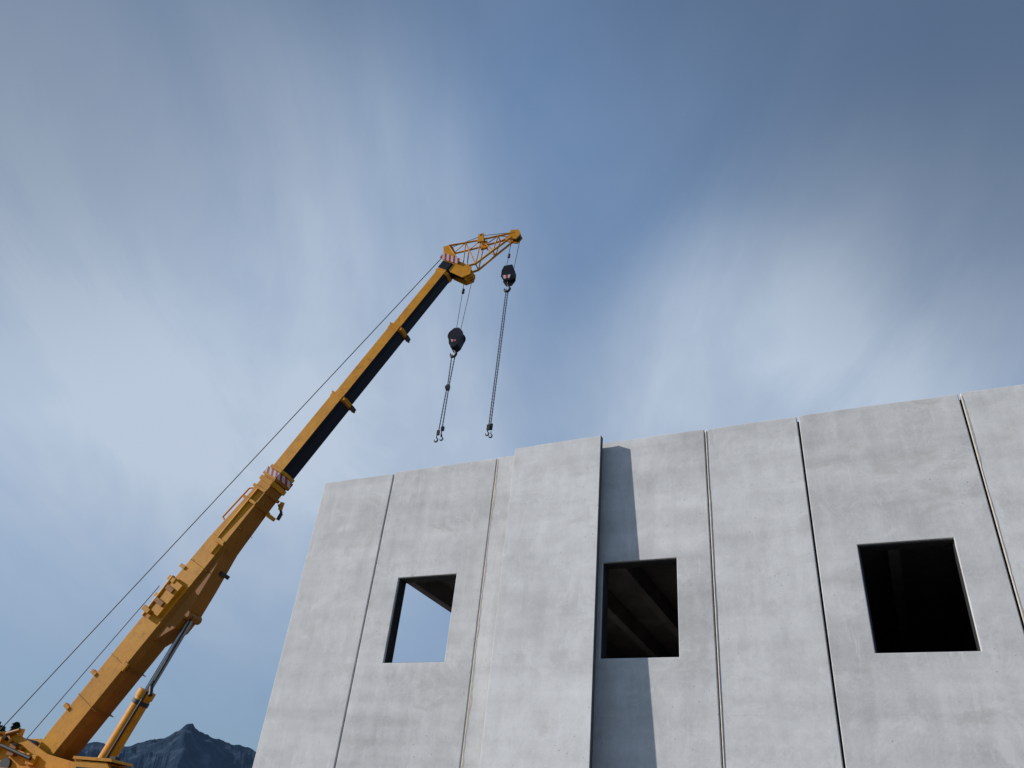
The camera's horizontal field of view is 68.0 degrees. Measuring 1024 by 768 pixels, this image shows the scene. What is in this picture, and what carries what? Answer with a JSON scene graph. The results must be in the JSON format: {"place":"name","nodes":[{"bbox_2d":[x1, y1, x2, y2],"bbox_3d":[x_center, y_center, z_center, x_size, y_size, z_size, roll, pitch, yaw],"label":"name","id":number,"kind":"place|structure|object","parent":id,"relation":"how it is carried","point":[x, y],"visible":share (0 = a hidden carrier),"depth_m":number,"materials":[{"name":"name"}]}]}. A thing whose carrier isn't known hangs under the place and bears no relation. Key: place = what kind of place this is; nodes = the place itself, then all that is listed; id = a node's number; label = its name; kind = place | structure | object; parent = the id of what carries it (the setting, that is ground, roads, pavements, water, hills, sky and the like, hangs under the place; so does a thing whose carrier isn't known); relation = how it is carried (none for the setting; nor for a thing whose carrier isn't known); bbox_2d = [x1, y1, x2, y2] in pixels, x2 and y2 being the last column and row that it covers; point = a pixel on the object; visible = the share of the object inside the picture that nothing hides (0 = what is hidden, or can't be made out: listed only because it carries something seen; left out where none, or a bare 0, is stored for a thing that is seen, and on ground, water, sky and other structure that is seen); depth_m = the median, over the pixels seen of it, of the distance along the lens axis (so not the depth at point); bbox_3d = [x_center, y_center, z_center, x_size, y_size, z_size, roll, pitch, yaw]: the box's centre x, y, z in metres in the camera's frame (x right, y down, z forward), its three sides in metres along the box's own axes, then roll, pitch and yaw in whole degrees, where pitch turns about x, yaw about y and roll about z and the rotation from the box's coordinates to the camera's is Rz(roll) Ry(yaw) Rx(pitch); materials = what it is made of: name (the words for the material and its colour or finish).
{"place":"outdoors","nodes":[
{"label":"outdoors","id":0,"kind":"place"},
{"bbox_2d":[77,723,255,767],"bbox_3d":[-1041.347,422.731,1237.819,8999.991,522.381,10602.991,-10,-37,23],"label":"mountain range","id":1,"kind":"structure","parent":0,"point":[188,746],"depth_m":3103.21,"materials":[{"name":"blue stone"}]},
{"bbox_2d":[0,0,1023,750],"label":"sky","id":2,"kind":"structure","parent":0,"point":[725,213],"materials":[{"name":"blue"}]},
{"bbox_2d":[479,435,602,767],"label":"slab","id":3,"kind":"structure","parent":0,"point":[539,713],"depth_m":12.71,"materials":[{"name":"concrete"}]},
{"label":"ground","id":4,"kind":"structure","parent":0,"visible":0},
{"bbox_2d":[0,229,522,767],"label":"mobile crane","id":5,"kind":"object","parent":4,"relation":"on","point":[174,611],"visible":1,"depth_m":24.37,"materials":[{"name":"yellow paint"}]},
{"bbox_2d":[9,722,20,730],"bbox_3d":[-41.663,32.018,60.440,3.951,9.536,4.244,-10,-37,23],"label":"winch","id":6,"kind":"object","parent":5,"relation":"attached to","point":[16,725],"visible":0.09,"depth_m":62.80,"materials":[{"name":"black metal"}]},
{"bbox_2d":[252,474,394,767],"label":"wall panel","id":7,"kind":"structure","parent":4,"relation":"on","point":[304,720],"depth_m":14.93,"materials":[{"name":"concrete"}]},
{"bbox_2d":[336,459,496,767],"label":"wall panel","id":8,"kind":"structure","parent":4,"relation":"on","point":[411,715],"depth_m":14.04,"materials":[{"name":"concrete"}]},
{"bbox_2d":[384,575,456,662],"bbox_3d":[-1.651,4.447,14.281,1.310,1.630,0.215,-10,-37,23],"label":"window lining","id":9,"kind":"object","parent":8,"relation":"attached to","point":[395,621],"depth_m":14.59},
{"bbox_2d":[463,456,513,767],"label":"wall panel","id":10,"kind":"structure","parent":4,"relation":"on","point":[484,650],"depth_m":13.60,"materials":[{"name":"concrete"}]},
{"bbox_2d":[461,396,1023,767],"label":"mortar smears","id":11,"kind":"object","parent":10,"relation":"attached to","point":[990,500],"visible":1,"depth_m":12.13,"materials":[{"name":"grey concrete"}]},
{"bbox_2d":[592,430,722,767],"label":"wall panel","id":12,"kind":"structure","parent":4,"relation":"on","point":[662,712],"depth_m":12.15,"materials":[{"name":"concrete"}]},
{"bbox_2d":[601,559,678,658],"bbox_3d":[2.153,3.762,12.613,1.310,1.630,0.215,-10,-37,23],"label":"window lining","id":13,"kind":"object","parent":12,"relation":"attached to","point":[607,567],"depth_m":12.93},
{"bbox_2d":[706,417,843,767],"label":"wall panel","id":14,"kind":"structure","parent":4,"relation":"on","point":[778,701],"depth_m":11.64,"materials":[{"name":"concrete"}]},
{"bbox_2d":[705,400,1023,767],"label":"joint seals","id":15,"kind":"object","parent":4,"relation":"on","point":[839,728],"visible":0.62,"depth_m":11.32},
{"bbox_2d":[798,395,1023,767],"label":"wall panel","id":16,"kind":"structure","parent":4,"relation":"on","point":[900,472],"depth_m":10.96,"materials":[{"name":"concrete"}]},
{"bbox_2d":[858,539,980,652],"bbox_3d":[5.852,3.101,10.998,1.310,1.630,0.215,-10,-37,23],"label":"window lining","id":17,"kind":"object","parent":16,"relation":"attached to","point":[907,545],"depth_m":11.25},
{"bbox_2d":[960,384,1023,623],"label":"wall panel","id":18,"kind":"structure","parent":4,"relation":"on","point":[996,416],"depth_m":11.40,"materials":[{"name":"concrete"}]},
{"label":"inner walls","id":19,"kind":"object","parent":4,"relation":"on","visible":0},
{"bbox_2d":[407,546,977,657],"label":"roof beams","id":20,"kind":"structure","parent":19,"relation":"attached to","point":[916,599],"depth_m":15.72,"materials":[{"name":"concrete"}]}
]}

